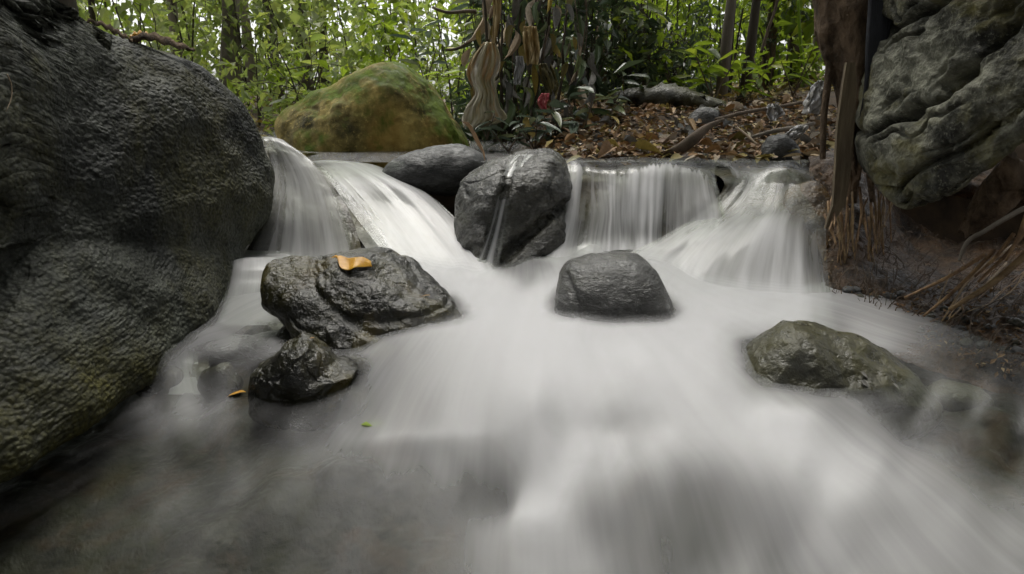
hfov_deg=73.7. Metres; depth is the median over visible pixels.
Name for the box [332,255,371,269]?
orange leaf
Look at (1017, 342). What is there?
pebble
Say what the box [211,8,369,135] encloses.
shrub
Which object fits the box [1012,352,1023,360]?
pebble
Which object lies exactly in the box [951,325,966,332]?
pebble
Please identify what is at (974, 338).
pebble
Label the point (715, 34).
shrub
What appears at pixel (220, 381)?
stone
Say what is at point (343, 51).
shrub
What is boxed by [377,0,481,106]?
shrub
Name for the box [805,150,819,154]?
fallen leaf
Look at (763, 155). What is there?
fallen leaf
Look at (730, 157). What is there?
fallen leaf
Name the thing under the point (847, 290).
pebble
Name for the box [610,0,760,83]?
shrub
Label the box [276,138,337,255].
water
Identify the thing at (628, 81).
leafy plant
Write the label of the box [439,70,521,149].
shrub
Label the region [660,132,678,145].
fallen leaf
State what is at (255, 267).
water
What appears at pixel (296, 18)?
shrub
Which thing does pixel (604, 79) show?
tree
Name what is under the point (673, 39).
shrub
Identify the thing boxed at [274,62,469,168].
yellow boulder
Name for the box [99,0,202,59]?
shrub
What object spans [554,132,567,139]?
fallen leaf
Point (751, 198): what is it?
waterfall
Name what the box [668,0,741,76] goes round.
shrub
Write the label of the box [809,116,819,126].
fallen leaf
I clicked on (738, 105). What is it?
fallen leaf
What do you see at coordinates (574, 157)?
fallen leaf
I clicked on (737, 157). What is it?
fallen leaf
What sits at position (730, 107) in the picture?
fallen leaf
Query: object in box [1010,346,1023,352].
pebble
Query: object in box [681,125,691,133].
fallen leaf
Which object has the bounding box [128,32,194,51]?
bark strip
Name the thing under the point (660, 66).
leafy plant
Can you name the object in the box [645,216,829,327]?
water
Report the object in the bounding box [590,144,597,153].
fallen leaf
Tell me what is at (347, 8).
shrub
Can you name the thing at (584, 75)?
grey strip
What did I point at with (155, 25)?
shrub
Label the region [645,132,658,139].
fallen leaf
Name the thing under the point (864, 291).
pebble
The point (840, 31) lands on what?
bank tree
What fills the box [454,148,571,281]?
wet rock
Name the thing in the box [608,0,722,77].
shrub
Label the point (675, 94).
rock
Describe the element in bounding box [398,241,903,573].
water
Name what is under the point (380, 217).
waterfall
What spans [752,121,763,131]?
fallen leaf
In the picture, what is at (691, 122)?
fallen leaf
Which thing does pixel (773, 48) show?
tree
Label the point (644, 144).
fallen leaf
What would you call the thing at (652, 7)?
leafy plant
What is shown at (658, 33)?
leafy plant
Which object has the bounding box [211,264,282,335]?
rock ledge
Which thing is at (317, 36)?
leafy plant
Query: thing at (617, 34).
shrub
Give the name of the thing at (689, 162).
stone
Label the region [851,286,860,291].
pebble
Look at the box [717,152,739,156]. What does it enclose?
fallen leaf
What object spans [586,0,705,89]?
shrub
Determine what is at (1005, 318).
pebble
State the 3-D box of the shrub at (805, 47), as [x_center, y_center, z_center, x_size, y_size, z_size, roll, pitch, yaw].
[3.444,-3.879,8.146,1.667,3.810,1.503,13,20,41]
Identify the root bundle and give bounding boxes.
[904,215,1023,335]
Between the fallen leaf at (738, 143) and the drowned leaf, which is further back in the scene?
the fallen leaf at (738, 143)
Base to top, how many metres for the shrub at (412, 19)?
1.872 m
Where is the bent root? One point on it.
(1014, 213)
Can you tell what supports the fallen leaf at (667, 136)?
on the leaf litter at (625, 144)
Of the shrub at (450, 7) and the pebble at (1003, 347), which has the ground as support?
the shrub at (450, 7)
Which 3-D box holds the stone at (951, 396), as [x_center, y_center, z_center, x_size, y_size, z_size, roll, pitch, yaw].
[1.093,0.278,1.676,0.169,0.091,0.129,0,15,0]
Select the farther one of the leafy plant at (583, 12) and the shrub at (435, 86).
the shrub at (435, 86)
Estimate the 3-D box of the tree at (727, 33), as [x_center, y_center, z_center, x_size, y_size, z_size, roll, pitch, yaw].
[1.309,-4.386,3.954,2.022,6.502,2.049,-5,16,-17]
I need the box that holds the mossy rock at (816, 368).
[739,320,943,445]
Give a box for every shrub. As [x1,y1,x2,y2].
[77,0,153,35]
[77,0,190,56]
[79,5,119,36]
[85,0,150,43]
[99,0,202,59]
[114,0,337,90]
[120,5,168,49]
[121,0,224,80]
[136,0,284,77]
[144,0,254,70]
[144,0,266,86]
[163,0,249,69]
[175,0,375,116]
[182,0,346,108]
[182,28,318,133]
[188,0,316,97]
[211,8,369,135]
[255,4,355,93]
[258,0,372,88]
[262,0,385,84]
[284,0,410,89]
[294,0,466,91]
[297,0,427,85]
[314,0,440,70]
[320,0,424,85]
[328,0,460,88]
[342,0,457,87]
[353,0,532,117]
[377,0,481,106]
[384,0,464,107]
[393,0,511,115]
[426,1,560,101]
[429,0,588,86]
[434,1,531,95]
[439,0,560,123]
[439,0,612,118]
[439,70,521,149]
[457,0,557,154]
[459,0,542,154]
[460,0,573,102]
[461,0,600,142]
[502,0,601,99]
[523,0,631,91]
[541,0,649,102]
[550,0,672,94]
[565,0,663,98]
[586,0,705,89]
[587,0,704,87]
[593,5,679,54]
[603,0,718,85]
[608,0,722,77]
[610,0,705,87]
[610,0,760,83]
[616,7,730,95]
[636,0,717,82]
[650,0,743,84]
[654,0,780,71]
[662,0,783,82]
[662,0,810,96]
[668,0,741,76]
[697,0,786,82]
[706,0,812,96]
[711,1,822,79]
[732,0,821,82]
[736,0,824,90]
[759,0,824,84]
[761,2,824,77]
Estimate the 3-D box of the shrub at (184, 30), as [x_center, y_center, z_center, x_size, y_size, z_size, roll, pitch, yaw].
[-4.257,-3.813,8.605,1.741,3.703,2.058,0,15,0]
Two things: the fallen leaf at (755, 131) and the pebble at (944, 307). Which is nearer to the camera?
the pebble at (944, 307)
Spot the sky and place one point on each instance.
(142, 15)
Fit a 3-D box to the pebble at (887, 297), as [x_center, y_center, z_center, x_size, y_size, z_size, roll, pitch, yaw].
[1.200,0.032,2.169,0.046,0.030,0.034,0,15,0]
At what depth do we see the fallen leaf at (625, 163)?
2.91 m
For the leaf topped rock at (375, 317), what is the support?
on the stream bed
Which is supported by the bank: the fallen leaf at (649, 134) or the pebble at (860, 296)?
the pebble at (860, 296)
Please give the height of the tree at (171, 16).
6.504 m
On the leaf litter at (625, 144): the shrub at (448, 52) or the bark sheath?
the bark sheath
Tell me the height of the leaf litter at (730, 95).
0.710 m
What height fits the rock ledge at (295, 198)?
0.562 m
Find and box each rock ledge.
[169,344,209,381]
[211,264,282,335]
[241,146,360,264]
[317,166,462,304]
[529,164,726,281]
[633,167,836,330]
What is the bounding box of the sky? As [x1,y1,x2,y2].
[84,0,824,95]
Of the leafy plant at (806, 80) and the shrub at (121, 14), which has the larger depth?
the shrub at (121, 14)
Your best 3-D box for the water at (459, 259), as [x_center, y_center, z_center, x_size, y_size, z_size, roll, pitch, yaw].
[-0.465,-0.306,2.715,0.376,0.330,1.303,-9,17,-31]
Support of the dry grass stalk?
attached to the mossy boulder at (137, 181)
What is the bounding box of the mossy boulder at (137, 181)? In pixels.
[0,0,274,483]
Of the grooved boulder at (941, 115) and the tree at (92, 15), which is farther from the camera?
the tree at (92, 15)
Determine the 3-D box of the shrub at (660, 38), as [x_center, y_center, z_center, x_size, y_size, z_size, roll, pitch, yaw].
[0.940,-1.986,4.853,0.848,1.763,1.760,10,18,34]
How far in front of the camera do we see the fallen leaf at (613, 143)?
3.03 m
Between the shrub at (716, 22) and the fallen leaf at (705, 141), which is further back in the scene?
the shrub at (716, 22)
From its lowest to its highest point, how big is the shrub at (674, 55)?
0.711 m
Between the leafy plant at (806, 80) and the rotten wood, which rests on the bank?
the rotten wood
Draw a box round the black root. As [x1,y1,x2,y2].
[859,0,891,117]
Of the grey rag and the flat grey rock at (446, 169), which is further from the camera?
the grey rag
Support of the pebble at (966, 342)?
on the bank
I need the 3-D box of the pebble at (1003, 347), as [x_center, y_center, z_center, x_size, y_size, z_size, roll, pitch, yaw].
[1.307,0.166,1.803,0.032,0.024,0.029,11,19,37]
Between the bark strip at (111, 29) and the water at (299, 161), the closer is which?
the bark strip at (111, 29)
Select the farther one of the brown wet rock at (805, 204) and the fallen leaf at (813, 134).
the fallen leaf at (813, 134)
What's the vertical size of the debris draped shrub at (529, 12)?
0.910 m
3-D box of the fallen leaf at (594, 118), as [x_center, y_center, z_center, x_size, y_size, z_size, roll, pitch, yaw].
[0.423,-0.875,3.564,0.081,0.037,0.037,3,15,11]
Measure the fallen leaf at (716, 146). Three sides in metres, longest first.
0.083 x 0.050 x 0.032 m
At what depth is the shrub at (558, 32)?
4.03 m
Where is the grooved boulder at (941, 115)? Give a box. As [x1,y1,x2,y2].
[855,0,1023,209]
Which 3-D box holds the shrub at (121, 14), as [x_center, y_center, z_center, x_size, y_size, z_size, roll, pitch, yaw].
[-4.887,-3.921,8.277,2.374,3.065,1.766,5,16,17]
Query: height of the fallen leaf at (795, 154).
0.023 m
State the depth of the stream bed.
1.41 m
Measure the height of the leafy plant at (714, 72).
0.345 m
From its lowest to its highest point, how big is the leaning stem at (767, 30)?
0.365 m
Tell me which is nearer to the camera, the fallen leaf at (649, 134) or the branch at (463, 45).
the fallen leaf at (649, 134)
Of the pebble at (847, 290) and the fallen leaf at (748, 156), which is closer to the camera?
the pebble at (847, 290)
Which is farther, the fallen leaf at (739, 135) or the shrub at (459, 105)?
the shrub at (459, 105)
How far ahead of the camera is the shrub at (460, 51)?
13.49 m
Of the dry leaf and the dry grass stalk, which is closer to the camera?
the dry grass stalk
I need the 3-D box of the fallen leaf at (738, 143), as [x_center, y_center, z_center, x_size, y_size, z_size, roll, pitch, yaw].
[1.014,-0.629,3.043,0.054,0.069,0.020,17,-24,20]
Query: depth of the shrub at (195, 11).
8.86 m
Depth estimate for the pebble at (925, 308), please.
2.06 m
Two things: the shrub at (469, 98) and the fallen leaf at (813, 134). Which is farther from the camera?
the shrub at (469, 98)
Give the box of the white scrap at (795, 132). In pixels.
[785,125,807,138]
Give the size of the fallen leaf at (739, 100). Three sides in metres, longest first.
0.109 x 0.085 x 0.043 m
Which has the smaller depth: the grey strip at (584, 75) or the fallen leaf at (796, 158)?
the fallen leaf at (796, 158)
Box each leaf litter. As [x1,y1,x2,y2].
[244,73,833,146]
[528,90,836,189]
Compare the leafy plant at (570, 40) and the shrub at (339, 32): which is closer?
the leafy plant at (570, 40)
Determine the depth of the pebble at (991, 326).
1.89 m
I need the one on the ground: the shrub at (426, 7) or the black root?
the shrub at (426, 7)
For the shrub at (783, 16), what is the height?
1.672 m
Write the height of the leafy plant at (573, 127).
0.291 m
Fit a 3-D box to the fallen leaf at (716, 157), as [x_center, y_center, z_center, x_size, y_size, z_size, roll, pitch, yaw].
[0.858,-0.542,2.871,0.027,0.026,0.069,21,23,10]
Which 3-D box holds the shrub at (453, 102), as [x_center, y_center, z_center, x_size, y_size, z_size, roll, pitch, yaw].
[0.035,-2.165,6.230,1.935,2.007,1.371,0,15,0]
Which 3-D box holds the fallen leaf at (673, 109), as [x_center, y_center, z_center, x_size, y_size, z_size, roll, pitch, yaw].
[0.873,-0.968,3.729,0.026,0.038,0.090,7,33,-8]
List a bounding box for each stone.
[135,365,184,396]
[197,362,243,403]
[203,334,250,360]
[238,330,281,359]
[277,325,291,345]
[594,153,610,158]
[669,153,700,165]
[688,107,727,126]
[694,152,709,164]
[712,161,731,167]
[760,134,801,167]
[802,80,823,114]
[925,379,994,411]
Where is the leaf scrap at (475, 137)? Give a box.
[462,121,484,159]
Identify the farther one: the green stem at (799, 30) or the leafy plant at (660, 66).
the leafy plant at (660, 66)
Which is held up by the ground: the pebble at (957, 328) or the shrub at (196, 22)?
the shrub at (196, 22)
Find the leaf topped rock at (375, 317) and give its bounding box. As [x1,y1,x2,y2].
[260,247,465,377]
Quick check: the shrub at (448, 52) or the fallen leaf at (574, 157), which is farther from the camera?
the shrub at (448, 52)
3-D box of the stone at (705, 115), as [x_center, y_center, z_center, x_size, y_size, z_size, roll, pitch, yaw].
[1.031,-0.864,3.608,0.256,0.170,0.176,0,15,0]
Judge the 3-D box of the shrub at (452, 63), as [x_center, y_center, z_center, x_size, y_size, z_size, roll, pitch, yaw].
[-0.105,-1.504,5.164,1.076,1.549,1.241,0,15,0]
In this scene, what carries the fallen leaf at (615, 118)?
on the ground
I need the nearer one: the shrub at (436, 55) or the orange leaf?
the orange leaf
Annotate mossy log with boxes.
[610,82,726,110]
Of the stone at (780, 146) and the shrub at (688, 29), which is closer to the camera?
the stone at (780, 146)
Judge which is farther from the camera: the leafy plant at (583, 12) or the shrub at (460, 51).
the shrub at (460, 51)
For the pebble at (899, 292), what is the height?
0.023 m
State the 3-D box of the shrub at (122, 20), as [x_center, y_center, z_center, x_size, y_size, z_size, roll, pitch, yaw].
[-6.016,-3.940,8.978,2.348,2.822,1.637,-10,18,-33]
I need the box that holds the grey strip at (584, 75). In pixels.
[573,53,585,80]
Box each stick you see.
[715,101,802,120]
[737,127,756,144]
[744,122,815,139]
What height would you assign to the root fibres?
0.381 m
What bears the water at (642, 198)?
on the waterfall at (589, 227)
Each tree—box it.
[58,0,78,15]
[88,0,95,25]
[167,0,182,56]
[219,0,242,96]
[240,0,255,91]
[262,0,284,104]
[291,0,312,100]
[320,6,329,83]
[536,0,545,102]
[574,6,587,91]
[596,0,609,93]
[613,0,893,264]
[639,0,649,85]
[715,0,735,98]
[739,0,760,95]
[759,0,779,90]
[783,4,804,83]
[809,34,820,82]
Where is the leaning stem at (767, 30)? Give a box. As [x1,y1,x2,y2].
[759,0,778,52]
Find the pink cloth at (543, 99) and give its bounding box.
[537,93,549,108]
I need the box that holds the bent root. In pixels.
[958,206,1023,260]
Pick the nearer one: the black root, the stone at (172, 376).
the stone at (172, 376)
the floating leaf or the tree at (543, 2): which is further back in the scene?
the tree at (543, 2)
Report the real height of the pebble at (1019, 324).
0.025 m
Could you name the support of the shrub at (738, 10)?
on the ground
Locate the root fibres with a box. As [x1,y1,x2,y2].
[823,198,1023,352]
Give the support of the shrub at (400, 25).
on the ground
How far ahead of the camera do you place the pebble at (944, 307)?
2.07 m
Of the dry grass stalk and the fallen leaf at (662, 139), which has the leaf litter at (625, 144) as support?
the fallen leaf at (662, 139)
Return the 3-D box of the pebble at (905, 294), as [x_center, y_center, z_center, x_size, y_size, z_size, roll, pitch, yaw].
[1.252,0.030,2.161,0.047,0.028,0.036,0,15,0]
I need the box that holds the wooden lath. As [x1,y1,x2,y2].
[824,62,856,228]
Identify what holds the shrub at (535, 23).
on the ground
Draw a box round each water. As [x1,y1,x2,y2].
[236,257,262,287]
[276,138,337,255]
[335,161,490,277]
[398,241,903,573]
[487,166,514,266]
[548,164,719,262]
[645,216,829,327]
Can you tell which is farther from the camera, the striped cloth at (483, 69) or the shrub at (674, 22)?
the shrub at (674, 22)
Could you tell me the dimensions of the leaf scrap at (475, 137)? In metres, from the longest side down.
0.130 x 0.064 x 0.042 m
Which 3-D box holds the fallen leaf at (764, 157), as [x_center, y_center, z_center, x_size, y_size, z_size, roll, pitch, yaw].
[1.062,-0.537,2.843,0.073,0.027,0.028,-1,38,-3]
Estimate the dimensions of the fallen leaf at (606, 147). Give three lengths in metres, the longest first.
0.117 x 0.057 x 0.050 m
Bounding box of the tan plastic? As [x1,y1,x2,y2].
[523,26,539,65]
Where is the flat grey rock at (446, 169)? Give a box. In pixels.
[382,144,487,195]
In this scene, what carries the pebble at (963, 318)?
on the bank
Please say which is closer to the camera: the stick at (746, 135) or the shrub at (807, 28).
the stick at (746, 135)
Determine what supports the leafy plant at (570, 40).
on the ground
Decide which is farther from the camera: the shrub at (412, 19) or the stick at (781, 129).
the shrub at (412, 19)
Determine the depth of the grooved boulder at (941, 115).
1.84 m
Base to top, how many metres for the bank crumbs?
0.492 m
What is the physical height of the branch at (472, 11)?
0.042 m
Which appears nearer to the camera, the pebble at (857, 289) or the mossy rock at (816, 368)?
the mossy rock at (816, 368)
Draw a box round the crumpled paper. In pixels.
[766,104,784,120]
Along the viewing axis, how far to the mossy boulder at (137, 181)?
1.73 m
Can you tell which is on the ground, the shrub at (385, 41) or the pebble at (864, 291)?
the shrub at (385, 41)
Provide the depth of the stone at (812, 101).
3.08 m
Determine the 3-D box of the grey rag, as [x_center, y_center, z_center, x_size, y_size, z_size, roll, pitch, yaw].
[0.034,-1.059,3.340,0.055,0.136,0.029,2,15,8]
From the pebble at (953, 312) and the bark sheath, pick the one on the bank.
the pebble at (953, 312)
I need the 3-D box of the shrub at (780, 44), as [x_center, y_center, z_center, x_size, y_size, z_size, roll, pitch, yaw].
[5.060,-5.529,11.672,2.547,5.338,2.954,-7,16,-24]
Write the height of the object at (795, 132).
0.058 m
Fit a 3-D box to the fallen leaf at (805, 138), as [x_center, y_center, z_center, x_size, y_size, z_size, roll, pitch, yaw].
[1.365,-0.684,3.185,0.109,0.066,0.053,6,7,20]
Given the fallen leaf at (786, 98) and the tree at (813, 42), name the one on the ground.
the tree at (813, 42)
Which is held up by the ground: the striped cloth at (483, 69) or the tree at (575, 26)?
the tree at (575, 26)
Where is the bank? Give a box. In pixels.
[808,150,1023,396]
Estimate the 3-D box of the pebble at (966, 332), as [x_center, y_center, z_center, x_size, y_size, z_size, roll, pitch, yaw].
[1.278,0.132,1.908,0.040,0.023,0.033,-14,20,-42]
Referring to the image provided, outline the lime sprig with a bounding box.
[423,69,462,81]
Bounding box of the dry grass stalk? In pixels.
[6,74,12,110]
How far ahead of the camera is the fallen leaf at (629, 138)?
3.21 m
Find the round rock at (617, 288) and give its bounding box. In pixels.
[554,251,675,324]
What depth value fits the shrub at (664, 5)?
6.37 m
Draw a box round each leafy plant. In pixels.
[268,71,306,106]
[295,29,340,90]
[388,20,449,79]
[447,0,500,49]
[459,111,508,139]
[478,123,531,151]
[509,109,562,148]
[526,99,578,143]
[548,86,614,133]
[553,36,583,105]
[567,0,601,31]
[577,90,631,117]
[598,0,662,45]
[607,70,658,105]
[627,1,671,62]
[647,55,692,86]
[675,41,740,97]
[722,54,787,102]
[741,51,794,97]
[771,43,821,95]
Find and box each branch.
[432,6,476,13]
[446,39,474,50]
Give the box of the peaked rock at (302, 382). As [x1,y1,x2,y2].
[248,333,357,431]
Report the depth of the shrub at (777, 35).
5.17 m
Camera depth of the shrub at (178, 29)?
6.38 m
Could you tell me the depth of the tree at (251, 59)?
8.53 m
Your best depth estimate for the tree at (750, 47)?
4.61 m
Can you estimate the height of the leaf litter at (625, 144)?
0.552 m
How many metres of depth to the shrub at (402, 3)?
7.11 m
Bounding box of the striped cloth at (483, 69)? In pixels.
[462,42,506,127]
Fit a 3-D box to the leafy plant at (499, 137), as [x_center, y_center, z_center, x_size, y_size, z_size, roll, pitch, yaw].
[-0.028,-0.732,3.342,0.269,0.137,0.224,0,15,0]
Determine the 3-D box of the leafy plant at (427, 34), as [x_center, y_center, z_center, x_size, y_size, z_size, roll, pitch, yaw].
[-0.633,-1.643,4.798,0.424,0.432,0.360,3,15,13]
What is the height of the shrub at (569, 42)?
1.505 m
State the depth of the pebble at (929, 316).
2.02 m
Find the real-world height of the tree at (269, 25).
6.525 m
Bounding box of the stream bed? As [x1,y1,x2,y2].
[0,291,1023,573]
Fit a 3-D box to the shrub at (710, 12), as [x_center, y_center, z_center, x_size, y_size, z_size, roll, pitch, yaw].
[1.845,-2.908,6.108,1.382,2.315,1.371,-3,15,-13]
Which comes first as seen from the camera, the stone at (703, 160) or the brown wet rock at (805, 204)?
the brown wet rock at (805, 204)
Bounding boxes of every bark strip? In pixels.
[87,18,132,41]
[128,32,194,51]
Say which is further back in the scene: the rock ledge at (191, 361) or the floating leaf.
the rock ledge at (191, 361)
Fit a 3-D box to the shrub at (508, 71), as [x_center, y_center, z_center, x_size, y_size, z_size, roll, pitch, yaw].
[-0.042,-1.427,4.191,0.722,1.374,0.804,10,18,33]
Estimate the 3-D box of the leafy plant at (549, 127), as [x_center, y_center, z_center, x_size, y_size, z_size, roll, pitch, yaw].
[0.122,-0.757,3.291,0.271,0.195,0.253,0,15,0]
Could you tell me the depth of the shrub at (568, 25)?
6.37 m
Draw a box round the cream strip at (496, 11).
[492,0,500,44]
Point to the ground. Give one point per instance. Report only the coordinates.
(943, 217)
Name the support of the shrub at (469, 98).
on the ground
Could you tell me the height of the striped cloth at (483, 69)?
0.412 m
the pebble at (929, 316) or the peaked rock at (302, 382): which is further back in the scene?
the pebble at (929, 316)
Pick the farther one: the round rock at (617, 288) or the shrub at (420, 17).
the shrub at (420, 17)
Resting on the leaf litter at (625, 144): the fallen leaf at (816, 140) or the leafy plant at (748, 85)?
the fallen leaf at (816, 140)
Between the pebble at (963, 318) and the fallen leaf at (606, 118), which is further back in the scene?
the fallen leaf at (606, 118)
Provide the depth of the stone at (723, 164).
2.90 m
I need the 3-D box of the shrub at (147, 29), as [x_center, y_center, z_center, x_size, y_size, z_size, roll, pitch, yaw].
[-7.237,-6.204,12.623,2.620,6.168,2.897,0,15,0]
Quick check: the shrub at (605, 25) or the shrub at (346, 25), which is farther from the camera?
the shrub at (346, 25)
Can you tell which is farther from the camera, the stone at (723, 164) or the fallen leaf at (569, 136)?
the fallen leaf at (569, 136)
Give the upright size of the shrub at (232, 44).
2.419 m
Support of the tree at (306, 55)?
on the ground
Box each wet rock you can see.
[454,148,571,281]
[782,180,832,257]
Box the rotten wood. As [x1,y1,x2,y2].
[958,149,1023,237]
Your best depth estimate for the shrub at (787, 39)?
6.10 m
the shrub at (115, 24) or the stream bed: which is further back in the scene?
the shrub at (115, 24)
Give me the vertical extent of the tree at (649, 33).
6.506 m
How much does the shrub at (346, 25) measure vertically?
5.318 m
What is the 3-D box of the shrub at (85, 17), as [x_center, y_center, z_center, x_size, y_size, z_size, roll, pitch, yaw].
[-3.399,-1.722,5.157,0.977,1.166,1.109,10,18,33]
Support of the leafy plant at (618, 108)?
on the ground
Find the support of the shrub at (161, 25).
on the ground
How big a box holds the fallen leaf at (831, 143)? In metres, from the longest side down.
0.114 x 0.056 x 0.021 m
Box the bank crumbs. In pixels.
[810,163,1023,378]
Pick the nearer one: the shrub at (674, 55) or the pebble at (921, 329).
the pebble at (921, 329)
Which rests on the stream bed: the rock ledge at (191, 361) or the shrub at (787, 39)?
the rock ledge at (191, 361)
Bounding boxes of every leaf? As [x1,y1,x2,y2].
[129,30,154,40]
[229,390,244,395]
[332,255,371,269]
[361,421,385,425]
[539,63,558,95]
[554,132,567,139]
[564,133,574,141]
[566,155,581,162]
[582,120,591,127]
[589,116,599,121]
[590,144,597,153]
[598,140,616,157]
[599,115,611,121]
[607,114,618,123]
[608,139,618,146]
[620,161,631,164]
[623,135,636,143]
[635,139,662,154]
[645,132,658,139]
[656,137,673,142]
[659,134,676,141]
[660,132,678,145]
[669,107,675,113]
[669,153,682,160]
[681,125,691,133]
[685,153,704,160]
[686,118,695,129]
[694,154,709,162]
[697,137,711,145]
[704,143,720,152]
[714,154,719,161]
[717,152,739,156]
[725,104,734,111]
[726,101,743,108]
[726,155,735,162]
[729,131,750,140]
[731,153,747,162]
[733,141,746,150]
[734,152,749,159]
[735,95,746,102]
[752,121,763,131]
[753,128,760,133]
[753,154,772,158]
[760,154,774,159]
[782,94,792,102]
[782,153,801,157]
[792,156,799,163]
[793,134,811,142]
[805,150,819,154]
[808,138,819,147]
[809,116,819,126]
[810,132,819,138]
[826,141,834,148]
[828,125,834,135]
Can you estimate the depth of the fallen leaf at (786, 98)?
3.87 m
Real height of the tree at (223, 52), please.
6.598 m
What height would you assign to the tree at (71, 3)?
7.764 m
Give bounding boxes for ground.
[244,84,1023,253]
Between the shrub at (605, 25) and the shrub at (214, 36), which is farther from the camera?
the shrub at (214, 36)
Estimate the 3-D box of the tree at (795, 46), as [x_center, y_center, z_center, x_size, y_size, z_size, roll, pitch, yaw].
[2.584,-5.032,5.031,3.019,6.875,2.941,0,15,0]
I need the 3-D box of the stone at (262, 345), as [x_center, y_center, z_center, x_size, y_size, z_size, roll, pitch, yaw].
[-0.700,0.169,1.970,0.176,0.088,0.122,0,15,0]
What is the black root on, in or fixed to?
hanging from the grooved boulder at (941, 115)
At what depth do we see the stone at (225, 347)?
1.95 m
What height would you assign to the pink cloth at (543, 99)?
0.085 m
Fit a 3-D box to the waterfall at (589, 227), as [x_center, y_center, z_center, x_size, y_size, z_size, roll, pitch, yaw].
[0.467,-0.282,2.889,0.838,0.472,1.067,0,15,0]
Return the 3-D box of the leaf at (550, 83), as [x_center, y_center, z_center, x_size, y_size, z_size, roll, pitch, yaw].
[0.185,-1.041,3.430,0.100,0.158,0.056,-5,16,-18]
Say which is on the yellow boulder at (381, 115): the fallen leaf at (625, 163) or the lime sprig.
the lime sprig
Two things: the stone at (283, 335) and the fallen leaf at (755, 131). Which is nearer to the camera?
the stone at (283, 335)
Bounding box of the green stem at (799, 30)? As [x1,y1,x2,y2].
[797,0,808,78]
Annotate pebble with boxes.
[842,286,854,294]
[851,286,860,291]
[857,294,863,299]
[860,286,871,294]
[883,292,896,299]
[895,290,904,296]
[900,292,915,298]
[914,303,929,310]
[916,327,925,331]
[923,313,935,318]
[939,305,948,310]
[943,310,959,315]
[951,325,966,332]
[959,337,973,346]
[961,316,972,323]
[961,330,972,337]
[971,336,982,341]
[975,340,991,349]
[983,324,995,328]
[1000,316,1010,321]
[1000,345,1011,351]
[1006,318,1023,326]
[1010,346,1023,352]
[1011,339,1021,343]
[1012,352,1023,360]
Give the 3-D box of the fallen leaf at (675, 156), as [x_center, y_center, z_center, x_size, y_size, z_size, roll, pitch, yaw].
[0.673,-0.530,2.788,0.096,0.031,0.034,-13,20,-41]
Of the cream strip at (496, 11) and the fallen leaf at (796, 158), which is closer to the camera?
the fallen leaf at (796, 158)
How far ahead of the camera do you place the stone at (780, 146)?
2.90 m
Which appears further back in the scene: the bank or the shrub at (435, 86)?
the shrub at (435, 86)
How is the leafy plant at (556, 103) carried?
on the ground
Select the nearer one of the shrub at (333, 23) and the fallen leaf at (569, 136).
the fallen leaf at (569, 136)
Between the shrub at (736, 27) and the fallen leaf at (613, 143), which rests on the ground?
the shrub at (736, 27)
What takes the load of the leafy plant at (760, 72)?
on the ground
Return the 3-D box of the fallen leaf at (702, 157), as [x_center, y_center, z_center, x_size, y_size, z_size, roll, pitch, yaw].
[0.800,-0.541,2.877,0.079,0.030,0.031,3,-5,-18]
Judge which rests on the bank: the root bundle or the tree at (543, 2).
the root bundle
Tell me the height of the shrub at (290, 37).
4.492 m
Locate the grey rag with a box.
[513,56,524,84]
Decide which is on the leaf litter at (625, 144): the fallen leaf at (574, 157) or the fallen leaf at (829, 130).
the fallen leaf at (829, 130)
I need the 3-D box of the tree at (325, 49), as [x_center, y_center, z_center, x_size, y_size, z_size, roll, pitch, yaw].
[-2.733,-5.632,8.735,3.852,6.504,2.823,-7,16,-25]
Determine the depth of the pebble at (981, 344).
1.84 m
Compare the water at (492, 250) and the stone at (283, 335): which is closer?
the stone at (283, 335)
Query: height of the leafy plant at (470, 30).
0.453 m
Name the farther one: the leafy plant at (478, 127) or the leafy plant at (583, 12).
the leafy plant at (583, 12)
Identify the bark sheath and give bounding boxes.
[659,118,724,155]
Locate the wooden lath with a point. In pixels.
(844, 132)

